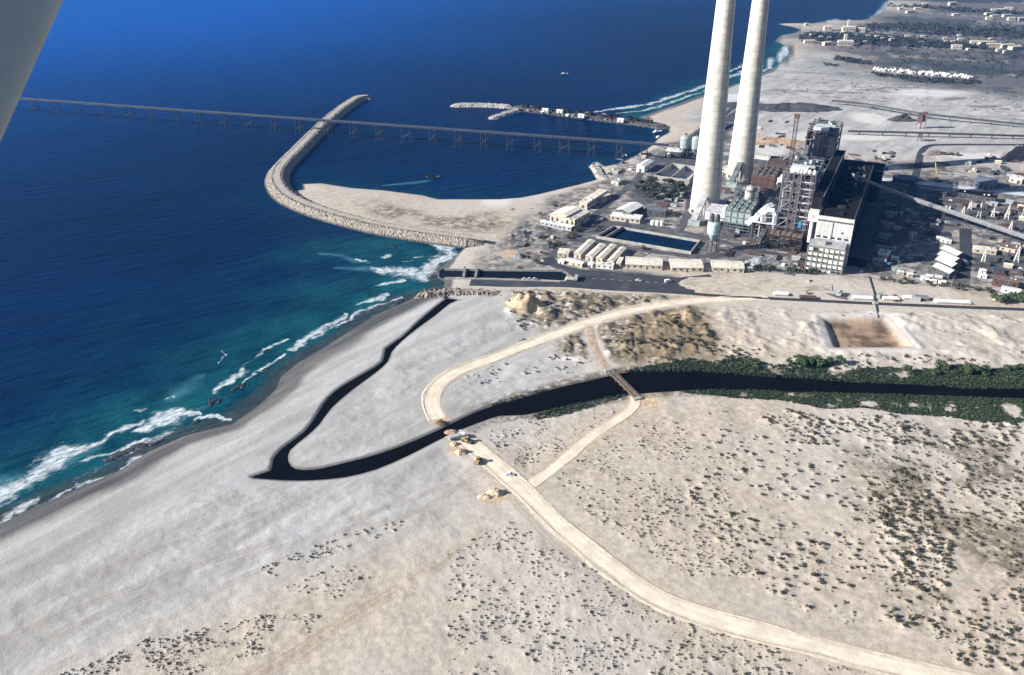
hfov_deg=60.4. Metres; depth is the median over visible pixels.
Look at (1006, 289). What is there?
long store
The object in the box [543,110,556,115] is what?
workboat
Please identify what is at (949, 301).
pipe stack
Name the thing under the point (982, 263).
pipe stack
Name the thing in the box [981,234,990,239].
works hut
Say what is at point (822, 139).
boiler house
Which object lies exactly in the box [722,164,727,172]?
store shed
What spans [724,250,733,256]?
steel stack
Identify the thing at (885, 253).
store shed
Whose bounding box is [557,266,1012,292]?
fence
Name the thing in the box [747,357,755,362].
bushy tree
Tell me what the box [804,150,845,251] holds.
bunker bay
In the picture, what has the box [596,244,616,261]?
long shed
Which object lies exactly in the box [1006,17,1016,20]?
village house
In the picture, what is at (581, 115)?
quay shed
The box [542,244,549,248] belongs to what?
container
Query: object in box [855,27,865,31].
village house
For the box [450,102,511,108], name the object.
jetty
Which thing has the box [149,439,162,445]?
reef rock
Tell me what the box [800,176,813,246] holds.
climbing mast
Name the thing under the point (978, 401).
river reeds
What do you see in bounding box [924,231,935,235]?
pipe stack
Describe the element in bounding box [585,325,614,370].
dirt track
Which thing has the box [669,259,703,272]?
barrack
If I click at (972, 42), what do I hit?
village house
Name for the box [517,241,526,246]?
pipe stack
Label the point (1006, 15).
village house
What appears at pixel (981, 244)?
steel stack
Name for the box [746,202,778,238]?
air heater bay
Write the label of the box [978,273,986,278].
site cabin
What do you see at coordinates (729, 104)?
coal heap
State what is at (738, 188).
plant shed
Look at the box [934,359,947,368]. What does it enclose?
bushy tree
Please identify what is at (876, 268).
container
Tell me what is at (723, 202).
plant shed
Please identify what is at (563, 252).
site office
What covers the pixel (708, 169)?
chimney
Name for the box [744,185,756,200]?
process tank
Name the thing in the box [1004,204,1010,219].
gantry mast
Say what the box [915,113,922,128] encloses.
loading tower
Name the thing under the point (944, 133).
yard conveyor
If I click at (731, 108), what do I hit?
yard conveyor
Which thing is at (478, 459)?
bulldozer
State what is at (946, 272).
gabled workshop
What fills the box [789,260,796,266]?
pipe stack
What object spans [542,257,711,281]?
asphalt road
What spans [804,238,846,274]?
office block
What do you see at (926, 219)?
steel stack
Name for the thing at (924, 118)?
loading tower
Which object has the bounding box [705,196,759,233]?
precipitator
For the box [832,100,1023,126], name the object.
yard conveyor
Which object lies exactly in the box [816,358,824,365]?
bushy tree
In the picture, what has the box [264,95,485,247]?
breakwater
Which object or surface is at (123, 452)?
reef rock
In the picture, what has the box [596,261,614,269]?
site office
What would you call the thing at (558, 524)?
dirt road
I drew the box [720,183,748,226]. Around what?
pipe rack
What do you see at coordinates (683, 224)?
works road
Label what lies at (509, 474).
parked car
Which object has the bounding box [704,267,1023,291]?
concrete road
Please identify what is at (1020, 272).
works hut
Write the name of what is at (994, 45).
village house
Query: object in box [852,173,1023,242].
conveyor gallery
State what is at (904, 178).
store shed
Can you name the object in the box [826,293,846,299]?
steel stack
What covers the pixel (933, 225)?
works hut
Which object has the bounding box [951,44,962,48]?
village house
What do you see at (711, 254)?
works road
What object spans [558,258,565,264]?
site office
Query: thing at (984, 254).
gantry mast
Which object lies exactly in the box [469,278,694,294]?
asphalt road
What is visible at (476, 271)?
sluice gate
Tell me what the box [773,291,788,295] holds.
pipe stack
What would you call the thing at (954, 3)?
village house
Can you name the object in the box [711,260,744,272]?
barrack
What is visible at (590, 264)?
site office
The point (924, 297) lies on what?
pipe stack
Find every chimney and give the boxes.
[688,0,735,216]
[725,0,769,181]
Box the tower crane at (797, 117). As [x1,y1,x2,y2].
[788,114,800,168]
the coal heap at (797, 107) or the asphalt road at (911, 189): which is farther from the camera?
the coal heap at (797, 107)
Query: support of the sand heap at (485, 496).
on the ground
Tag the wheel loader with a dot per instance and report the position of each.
(466, 439)
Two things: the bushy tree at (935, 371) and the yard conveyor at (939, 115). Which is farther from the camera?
the yard conveyor at (939, 115)
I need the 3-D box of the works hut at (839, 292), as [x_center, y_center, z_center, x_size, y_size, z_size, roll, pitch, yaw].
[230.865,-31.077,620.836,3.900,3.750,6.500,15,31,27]
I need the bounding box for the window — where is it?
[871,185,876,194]
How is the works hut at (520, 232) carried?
on the ground
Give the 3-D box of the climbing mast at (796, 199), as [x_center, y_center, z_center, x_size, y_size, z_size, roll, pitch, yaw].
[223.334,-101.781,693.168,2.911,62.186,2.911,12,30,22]
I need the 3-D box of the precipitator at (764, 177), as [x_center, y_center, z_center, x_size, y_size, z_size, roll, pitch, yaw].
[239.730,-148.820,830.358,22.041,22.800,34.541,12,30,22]
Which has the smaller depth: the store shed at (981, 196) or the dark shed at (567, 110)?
the store shed at (981, 196)
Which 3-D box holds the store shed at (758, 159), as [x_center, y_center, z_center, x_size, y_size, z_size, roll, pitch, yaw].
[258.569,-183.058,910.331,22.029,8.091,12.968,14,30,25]
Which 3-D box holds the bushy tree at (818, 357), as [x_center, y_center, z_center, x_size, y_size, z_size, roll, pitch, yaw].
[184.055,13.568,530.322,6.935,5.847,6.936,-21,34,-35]
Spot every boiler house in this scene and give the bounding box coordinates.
[774,154,824,246]
[803,118,842,167]
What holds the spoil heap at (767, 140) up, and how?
on the ground
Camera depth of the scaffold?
695.97 m
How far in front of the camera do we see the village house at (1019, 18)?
1860.95 m
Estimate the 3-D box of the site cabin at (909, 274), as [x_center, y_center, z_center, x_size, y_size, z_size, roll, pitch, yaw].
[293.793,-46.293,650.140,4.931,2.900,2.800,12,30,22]
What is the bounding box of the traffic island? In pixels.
[680,277,831,291]
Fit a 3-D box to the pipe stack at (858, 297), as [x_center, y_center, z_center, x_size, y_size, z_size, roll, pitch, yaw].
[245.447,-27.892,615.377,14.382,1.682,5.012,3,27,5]
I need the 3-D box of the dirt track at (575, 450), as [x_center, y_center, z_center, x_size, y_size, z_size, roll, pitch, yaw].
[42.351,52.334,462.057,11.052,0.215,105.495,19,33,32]
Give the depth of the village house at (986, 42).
1575.12 m
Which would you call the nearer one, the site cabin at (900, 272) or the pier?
the site cabin at (900, 272)
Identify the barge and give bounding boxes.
[426,174,439,177]
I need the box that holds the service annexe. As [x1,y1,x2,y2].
[847,201,882,267]
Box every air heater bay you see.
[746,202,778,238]
[775,174,782,189]
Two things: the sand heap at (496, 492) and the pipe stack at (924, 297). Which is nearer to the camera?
the sand heap at (496, 492)
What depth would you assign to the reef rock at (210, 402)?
496.16 m
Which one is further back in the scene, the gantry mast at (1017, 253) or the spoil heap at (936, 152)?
the spoil heap at (936, 152)
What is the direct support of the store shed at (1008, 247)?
on the ground
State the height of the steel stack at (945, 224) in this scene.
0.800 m
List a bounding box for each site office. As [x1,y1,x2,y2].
[557,248,570,256]
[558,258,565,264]
[565,257,585,267]
[587,261,594,267]
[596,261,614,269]
[616,257,623,267]
[746,264,753,270]
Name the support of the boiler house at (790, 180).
on the ground
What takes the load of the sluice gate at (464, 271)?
on the channel wall
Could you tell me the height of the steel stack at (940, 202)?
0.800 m
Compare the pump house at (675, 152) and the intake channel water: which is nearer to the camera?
the intake channel water
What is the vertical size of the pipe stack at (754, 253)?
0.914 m
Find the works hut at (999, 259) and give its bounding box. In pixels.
[995,257,1004,262]
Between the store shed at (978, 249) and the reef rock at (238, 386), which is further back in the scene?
the store shed at (978, 249)
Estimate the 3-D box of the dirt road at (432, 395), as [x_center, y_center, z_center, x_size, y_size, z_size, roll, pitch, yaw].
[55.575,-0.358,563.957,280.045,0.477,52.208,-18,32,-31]
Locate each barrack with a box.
[625,256,662,270]
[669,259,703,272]
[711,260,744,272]
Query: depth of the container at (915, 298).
611.93 m
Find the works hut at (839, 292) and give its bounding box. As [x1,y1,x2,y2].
[836,289,842,295]
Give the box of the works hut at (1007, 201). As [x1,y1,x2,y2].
[1005,199,1013,203]
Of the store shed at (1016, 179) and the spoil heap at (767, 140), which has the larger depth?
the spoil heap at (767, 140)
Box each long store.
[992,274,1019,287]
[1001,285,1021,292]
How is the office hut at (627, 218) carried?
on the ground
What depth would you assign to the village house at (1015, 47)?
1534.41 m
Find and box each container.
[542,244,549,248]
[874,266,882,271]
[911,296,920,301]
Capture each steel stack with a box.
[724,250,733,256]
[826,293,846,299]
[920,217,933,220]
[933,201,948,204]
[939,223,953,225]
[943,231,950,236]
[956,200,970,203]
[974,243,992,246]
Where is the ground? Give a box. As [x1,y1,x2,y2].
[0,0,1023,674]
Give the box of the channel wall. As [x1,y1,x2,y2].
[445,268,561,281]
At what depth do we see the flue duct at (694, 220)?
751.90 m
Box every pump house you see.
[611,177,624,184]
[665,147,682,156]
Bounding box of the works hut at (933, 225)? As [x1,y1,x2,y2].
[929,223,937,227]
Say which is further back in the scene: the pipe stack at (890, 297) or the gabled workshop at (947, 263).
the gabled workshop at (947, 263)
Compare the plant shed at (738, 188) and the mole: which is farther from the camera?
the mole
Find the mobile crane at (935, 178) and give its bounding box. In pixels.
[932,162,940,180]
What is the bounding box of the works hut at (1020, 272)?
[1017,269,1023,275]
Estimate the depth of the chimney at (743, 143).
826.45 m
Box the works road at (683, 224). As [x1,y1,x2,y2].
[640,184,690,230]
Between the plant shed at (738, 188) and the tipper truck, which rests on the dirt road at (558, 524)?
the tipper truck
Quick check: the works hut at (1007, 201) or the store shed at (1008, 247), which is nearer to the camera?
the store shed at (1008, 247)
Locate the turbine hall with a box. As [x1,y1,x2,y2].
[814,163,873,268]
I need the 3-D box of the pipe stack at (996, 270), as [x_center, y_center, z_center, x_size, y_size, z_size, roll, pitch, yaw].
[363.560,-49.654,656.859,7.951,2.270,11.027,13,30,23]
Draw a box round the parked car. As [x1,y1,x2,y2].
[505,472,513,475]
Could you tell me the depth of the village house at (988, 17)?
1873.15 m
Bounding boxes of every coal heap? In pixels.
[727,102,762,107]
[759,102,842,112]
[887,113,915,121]
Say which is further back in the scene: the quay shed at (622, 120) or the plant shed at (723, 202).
the quay shed at (622, 120)
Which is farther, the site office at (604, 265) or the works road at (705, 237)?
the works road at (705, 237)
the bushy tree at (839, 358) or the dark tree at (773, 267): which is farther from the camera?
the dark tree at (773, 267)
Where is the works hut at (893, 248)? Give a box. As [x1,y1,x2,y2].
[891,246,896,252]
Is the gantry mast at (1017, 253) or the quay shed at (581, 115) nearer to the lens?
the gantry mast at (1017, 253)
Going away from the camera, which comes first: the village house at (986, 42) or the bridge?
the bridge
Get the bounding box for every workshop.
[615,202,643,213]
[647,205,667,217]
[931,262,957,279]
[934,256,960,270]
[937,250,962,265]
[940,245,965,258]
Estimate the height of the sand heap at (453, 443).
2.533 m
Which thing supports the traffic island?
on the ground
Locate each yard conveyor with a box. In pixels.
[677,102,736,147]
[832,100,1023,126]
[848,130,1023,139]
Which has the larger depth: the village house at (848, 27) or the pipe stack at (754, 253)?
the village house at (848, 27)
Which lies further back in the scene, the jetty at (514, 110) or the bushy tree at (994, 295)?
the jetty at (514, 110)
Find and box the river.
[253,296,1023,480]
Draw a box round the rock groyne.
[414,287,500,298]
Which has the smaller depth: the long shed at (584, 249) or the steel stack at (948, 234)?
the long shed at (584, 249)
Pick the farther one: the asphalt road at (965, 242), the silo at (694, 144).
the silo at (694, 144)
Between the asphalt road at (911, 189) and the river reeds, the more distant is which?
the asphalt road at (911, 189)
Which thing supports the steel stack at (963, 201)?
on the ground
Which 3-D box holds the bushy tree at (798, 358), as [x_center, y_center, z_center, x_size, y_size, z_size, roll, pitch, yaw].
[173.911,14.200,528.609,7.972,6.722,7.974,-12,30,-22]
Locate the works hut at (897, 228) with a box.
[893,225,901,230]
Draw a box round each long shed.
[574,239,595,258]
[585,243,605,261]
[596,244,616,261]
[607,246,626,264]
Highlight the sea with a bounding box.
[0,0,887,523]
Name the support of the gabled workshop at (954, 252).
on the ground
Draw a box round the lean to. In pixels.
[540,219,573,230]
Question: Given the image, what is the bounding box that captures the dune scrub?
[60,195,1023,674]
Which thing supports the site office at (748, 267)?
on the ground
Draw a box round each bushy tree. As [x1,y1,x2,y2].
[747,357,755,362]
[795,356,808,366]
[797,354,807,364]
[806,357,814,366]
[813,354,823,362]
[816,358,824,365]
[827,355,834,363]
[835,354,845,363]
[902,364,912,371]
[931,369,939,374]
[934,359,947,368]
[942,365,950,370]
[964,362,974,368]
[964,366,973,373]
[973,364,984,372]
[982,364,990,370]
[990,292,998,301]
[997,294,1007,302]
[1003,364,1011,370]
[1008,291,1019,300]
[1012,293,1023,302]
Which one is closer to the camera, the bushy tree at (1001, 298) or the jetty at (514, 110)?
the bushy tree at (1001, 298)
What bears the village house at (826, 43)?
on the ground
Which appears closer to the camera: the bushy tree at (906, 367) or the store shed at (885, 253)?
the bushy tree at (906, 367)
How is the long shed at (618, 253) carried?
on the ground
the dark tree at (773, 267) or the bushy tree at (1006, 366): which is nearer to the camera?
the bushy tree at (1006, 366)
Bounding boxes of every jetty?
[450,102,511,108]
[488,107,519,119]
[511,105,669,128]
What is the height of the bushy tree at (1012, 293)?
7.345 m
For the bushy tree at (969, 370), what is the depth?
518.19 m
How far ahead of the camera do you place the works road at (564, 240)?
786.92 m
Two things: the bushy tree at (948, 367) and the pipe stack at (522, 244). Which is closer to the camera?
the bushy tree at (948, 367)
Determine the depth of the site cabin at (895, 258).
678.24 m
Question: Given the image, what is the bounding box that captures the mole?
[589,164,607,179]
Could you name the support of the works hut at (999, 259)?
on the ground
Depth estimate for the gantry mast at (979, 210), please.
763.16 m
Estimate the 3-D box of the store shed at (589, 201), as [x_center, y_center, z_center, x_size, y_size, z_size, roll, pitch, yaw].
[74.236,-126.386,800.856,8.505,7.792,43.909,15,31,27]
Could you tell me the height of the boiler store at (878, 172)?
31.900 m
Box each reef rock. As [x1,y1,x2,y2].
[102,443,148,460]
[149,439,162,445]
[208,398,220,405]
[231,382,245,390]
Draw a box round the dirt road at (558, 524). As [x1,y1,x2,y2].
[444,429,984,674]
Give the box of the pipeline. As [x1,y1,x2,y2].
[868,276,878,317]
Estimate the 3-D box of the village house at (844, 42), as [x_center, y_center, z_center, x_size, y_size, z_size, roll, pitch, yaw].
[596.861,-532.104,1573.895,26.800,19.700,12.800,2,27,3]
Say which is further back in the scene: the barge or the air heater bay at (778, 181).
the barge
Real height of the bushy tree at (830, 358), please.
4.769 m
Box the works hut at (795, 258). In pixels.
[791,255,800,260]
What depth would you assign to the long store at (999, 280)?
632.89 m
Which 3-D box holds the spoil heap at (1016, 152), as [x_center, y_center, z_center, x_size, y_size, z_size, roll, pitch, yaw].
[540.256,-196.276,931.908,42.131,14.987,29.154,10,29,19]
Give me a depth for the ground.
425.06 m
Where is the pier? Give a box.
[16,97,668,159]
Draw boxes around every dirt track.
[528,396,640,486]
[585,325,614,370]
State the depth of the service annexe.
705.75 m
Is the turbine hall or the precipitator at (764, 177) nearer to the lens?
the turbine hall
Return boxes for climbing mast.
[790,169,803,232]
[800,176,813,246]
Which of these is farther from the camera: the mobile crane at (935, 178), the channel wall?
the mobile crane at (935, 178)
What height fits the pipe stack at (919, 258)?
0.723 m
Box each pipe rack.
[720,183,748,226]
[754,231,765,249]
[762,184,780,206]
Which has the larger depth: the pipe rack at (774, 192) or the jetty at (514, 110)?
the jetty at (514, 110)
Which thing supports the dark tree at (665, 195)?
on the ground
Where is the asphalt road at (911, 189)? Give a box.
[906,144,1023,194]
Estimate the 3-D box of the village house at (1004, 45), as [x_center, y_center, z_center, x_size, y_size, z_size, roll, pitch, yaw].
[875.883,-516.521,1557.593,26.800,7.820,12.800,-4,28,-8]
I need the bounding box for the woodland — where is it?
[784,3,1023,115]
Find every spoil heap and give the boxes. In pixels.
[511,253,523,258]
[744,256,781,265]
[755,136,804,145]
[922,149,941,155]
[1000,145,1023,160]
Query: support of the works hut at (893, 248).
on the ground
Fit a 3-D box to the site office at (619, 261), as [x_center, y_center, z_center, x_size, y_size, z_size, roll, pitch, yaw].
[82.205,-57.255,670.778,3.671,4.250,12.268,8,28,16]
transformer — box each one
[872,257,886,269]
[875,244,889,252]
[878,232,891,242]
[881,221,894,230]
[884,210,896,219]
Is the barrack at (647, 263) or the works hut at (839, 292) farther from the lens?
the barrack at (647, 263)
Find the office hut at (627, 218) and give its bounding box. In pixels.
[610,211,642,223]
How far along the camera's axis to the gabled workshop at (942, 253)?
668.83 m
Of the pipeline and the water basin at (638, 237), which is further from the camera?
the water basin at (638, 237)
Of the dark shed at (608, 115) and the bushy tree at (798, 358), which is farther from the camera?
the dark shed at (608, 115)
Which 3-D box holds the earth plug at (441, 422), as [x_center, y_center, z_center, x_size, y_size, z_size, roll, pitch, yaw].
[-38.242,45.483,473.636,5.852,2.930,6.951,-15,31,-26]
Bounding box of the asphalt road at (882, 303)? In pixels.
[672,291,1023,310]
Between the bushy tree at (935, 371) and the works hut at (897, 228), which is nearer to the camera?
the bushy tree at (935, 371)
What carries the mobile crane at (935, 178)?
on the ground
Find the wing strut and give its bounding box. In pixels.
[0,0,62,140]
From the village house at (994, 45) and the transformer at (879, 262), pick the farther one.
the village house at (994, 45)
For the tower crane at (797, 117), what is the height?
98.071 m
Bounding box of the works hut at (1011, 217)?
[1006,214,1014,219]
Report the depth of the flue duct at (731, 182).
846.58 m
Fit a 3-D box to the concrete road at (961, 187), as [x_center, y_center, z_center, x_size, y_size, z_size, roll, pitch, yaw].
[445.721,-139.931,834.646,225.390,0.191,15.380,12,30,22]
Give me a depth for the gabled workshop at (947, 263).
659.53 m
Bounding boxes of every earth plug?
[436,419,446,426]
[444,429,459,434]
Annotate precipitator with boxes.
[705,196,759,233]
[751,163,781,194]
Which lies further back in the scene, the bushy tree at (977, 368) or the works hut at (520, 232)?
the works hut at (520, 232)
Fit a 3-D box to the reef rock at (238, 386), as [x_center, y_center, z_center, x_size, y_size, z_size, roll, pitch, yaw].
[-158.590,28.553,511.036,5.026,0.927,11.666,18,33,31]
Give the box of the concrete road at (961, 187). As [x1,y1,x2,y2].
[882,177,1023,195]
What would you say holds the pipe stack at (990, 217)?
on the ground
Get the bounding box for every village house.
[803,39,814,42]
[822,41,831,45]
[823,25,831,30]
[837,34,853,45]
[841,20,855,31]
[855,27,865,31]
[905,10,914,12]
[947,1,956,5]
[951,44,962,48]
[969,40,986,44]
[978,40,995,45]
[985,16,992,19]
[987,43,1001,47]
[1000,43,1015,47]
[1001,14,1011,16]
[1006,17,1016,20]
[1007,45,1022,49]
[1016,17,1023,20]
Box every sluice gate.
[462,266,465,277]
[474,266,477,277]
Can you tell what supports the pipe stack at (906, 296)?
on the ground
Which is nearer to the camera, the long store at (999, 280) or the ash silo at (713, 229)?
the long store at (999, 280)
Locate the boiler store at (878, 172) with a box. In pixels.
[843,159,885,201]
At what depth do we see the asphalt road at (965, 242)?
698.68 m
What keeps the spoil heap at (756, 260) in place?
on the ground
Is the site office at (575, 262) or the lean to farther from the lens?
the lean to
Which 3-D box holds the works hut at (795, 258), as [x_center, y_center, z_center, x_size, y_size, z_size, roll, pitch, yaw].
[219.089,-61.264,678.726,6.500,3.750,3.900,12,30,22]
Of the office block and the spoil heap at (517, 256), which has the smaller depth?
the office block
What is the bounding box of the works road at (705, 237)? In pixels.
[590,220,798,257]
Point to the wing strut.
(25, 26)
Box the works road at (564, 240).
[548,158,669,257]
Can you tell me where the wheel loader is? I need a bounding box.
[461,436,473,444]
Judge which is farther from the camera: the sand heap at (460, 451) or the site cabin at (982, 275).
the site cabin at (982, 275)
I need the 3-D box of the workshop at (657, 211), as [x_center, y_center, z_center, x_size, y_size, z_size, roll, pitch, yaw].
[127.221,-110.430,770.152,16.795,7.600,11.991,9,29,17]
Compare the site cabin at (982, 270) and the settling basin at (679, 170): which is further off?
the settling basin at (679, 170)
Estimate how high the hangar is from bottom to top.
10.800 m
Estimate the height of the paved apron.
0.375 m
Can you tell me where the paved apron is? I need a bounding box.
[566,271,679,285]
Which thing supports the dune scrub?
on the ground
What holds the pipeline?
on the ground
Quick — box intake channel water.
[439,269,566,279]
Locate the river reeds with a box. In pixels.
[491,355,1023,422]
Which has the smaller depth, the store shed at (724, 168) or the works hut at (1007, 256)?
the works hut at (1007, 256)
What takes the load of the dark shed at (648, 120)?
on the jetty at (654, 125)
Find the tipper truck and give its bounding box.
[449,432,465,440]
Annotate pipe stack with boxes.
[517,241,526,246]
[746,251,761,255]
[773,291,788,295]
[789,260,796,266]
[799,295,816,299]
[852,295,873,299]
[882,296,899,299]
[901,295,916,298]
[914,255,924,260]
[916,294,928,300]
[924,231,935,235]
[933,299,971,303]
[978,261,990,265]
[986,215,996,219]
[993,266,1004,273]
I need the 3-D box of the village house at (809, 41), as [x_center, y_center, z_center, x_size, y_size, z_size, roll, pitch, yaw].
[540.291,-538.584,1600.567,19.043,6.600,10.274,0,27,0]
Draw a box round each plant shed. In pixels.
[720,200,731,204]
[734,184,762,200]
[760,190,779,208]
[768,156,788,173]
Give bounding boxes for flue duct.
[688,195,707,225]
[726,162,742,186]
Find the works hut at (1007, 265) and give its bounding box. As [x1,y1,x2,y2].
[1003,262,1013,268]
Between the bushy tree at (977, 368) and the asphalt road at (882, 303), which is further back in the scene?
the asphalt road at (882, 303)
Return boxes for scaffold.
[766,225,804,253]
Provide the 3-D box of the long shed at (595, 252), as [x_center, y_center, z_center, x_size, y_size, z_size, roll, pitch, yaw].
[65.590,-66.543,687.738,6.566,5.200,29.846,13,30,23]
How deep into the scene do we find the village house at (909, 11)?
1968.58 m
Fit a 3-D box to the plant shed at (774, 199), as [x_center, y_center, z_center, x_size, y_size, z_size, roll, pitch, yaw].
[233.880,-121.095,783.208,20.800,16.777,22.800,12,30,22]
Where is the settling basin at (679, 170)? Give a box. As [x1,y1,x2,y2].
[653,163,694,185]
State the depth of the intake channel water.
656.78 m
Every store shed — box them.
[579,189,607,209]
[600,193,610,201]
[636,159,653,172]
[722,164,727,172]
[723,151,729,160]
[754,155,769,165]
[877,248,891,260]
[892,173,917,184]
[957,189,997,201]
[972,245,996,254]
[973,176,997,190]
[999,242,1022,252]
[1009,174,1023,183]
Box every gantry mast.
[976,202,983,217]
[981,248,987,261]
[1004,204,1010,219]
[1013,246,1022,262]
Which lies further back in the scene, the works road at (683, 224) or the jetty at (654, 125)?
the jetty at (654, 125)
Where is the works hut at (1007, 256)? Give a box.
[1005,253,1010,259]
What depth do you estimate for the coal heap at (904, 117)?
1073.39 m
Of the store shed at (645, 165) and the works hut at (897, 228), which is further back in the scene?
the store shed at (645, 165)
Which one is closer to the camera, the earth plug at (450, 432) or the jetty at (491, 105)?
the earth plug at (450, 432)
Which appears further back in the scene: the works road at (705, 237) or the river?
the works road at (705, 237)
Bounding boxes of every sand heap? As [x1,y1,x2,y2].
[450,441,458,446]
[455,448,466,455]
[477,493,492,499]
[485,487,505,497]
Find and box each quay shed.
[578,113,585,117]
[617,118,624,122]
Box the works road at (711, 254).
[581,238,721,257]
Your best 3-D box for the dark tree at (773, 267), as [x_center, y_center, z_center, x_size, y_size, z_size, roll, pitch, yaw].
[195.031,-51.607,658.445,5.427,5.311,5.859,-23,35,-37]
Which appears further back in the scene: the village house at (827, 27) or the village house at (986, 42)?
the village house at (827, 27)
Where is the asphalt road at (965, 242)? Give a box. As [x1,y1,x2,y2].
[957,228,971,278]
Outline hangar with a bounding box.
[550,206,589,227]
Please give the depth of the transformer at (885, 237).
716.08 m
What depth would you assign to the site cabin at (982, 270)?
655.73 m
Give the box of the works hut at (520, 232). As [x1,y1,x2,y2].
[517,230,525,234]
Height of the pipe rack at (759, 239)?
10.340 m
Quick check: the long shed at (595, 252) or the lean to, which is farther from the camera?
the lean to
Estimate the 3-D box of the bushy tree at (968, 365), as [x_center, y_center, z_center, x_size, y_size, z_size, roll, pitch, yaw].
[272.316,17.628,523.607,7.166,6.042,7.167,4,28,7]
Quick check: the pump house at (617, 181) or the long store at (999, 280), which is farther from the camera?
the pump house at (617, 181)
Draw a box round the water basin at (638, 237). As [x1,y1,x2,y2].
[596,225,699,253]
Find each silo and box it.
[680,133,690,157]
[690,134,698,158]
[706,213,720,251]
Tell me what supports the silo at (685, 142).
on the ground
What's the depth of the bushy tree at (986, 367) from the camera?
521.81 m
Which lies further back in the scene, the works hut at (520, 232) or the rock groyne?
the works hut at (520, 232)
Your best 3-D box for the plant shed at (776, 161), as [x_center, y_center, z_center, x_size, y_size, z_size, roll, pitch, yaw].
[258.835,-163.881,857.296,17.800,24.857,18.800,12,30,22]
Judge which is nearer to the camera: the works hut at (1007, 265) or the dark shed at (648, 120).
the works hut at (1007, 265)
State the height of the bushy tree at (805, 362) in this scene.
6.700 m
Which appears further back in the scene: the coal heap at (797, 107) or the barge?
the coal heap at (797, 107)
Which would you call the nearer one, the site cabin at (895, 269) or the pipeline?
the pipeline
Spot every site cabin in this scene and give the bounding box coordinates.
[891,255,898,260]
[892,266,899,271]
[896,270,903,274]
[906,272,913,277]
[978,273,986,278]
[979,268,986,273]
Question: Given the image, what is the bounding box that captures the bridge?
[604,367,641,400]
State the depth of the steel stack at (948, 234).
727.98 m
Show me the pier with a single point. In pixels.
(373, 123)
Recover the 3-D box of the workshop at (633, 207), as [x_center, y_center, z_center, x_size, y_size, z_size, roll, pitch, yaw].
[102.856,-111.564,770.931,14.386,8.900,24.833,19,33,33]
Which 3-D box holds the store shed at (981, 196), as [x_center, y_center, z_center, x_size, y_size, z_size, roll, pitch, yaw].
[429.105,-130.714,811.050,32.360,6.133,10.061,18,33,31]
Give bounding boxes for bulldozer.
[474,456,482,464]
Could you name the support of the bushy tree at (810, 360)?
on the ground
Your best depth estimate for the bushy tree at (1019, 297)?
605.72 m
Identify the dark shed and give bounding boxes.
[563,108,569,112]
[605,113,611,117]
[645,118,652,122]
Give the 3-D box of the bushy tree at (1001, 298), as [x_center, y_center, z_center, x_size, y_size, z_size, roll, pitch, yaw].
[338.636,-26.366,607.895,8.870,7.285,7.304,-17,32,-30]
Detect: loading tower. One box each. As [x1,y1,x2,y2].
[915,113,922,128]
[920,112,927,128]
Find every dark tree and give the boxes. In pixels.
[661,192,668,199]
[769,265,776,269]
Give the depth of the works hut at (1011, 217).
761.67 m
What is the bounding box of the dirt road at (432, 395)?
[421,294,769,420]
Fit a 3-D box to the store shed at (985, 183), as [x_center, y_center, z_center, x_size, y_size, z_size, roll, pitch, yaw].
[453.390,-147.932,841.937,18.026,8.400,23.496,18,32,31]

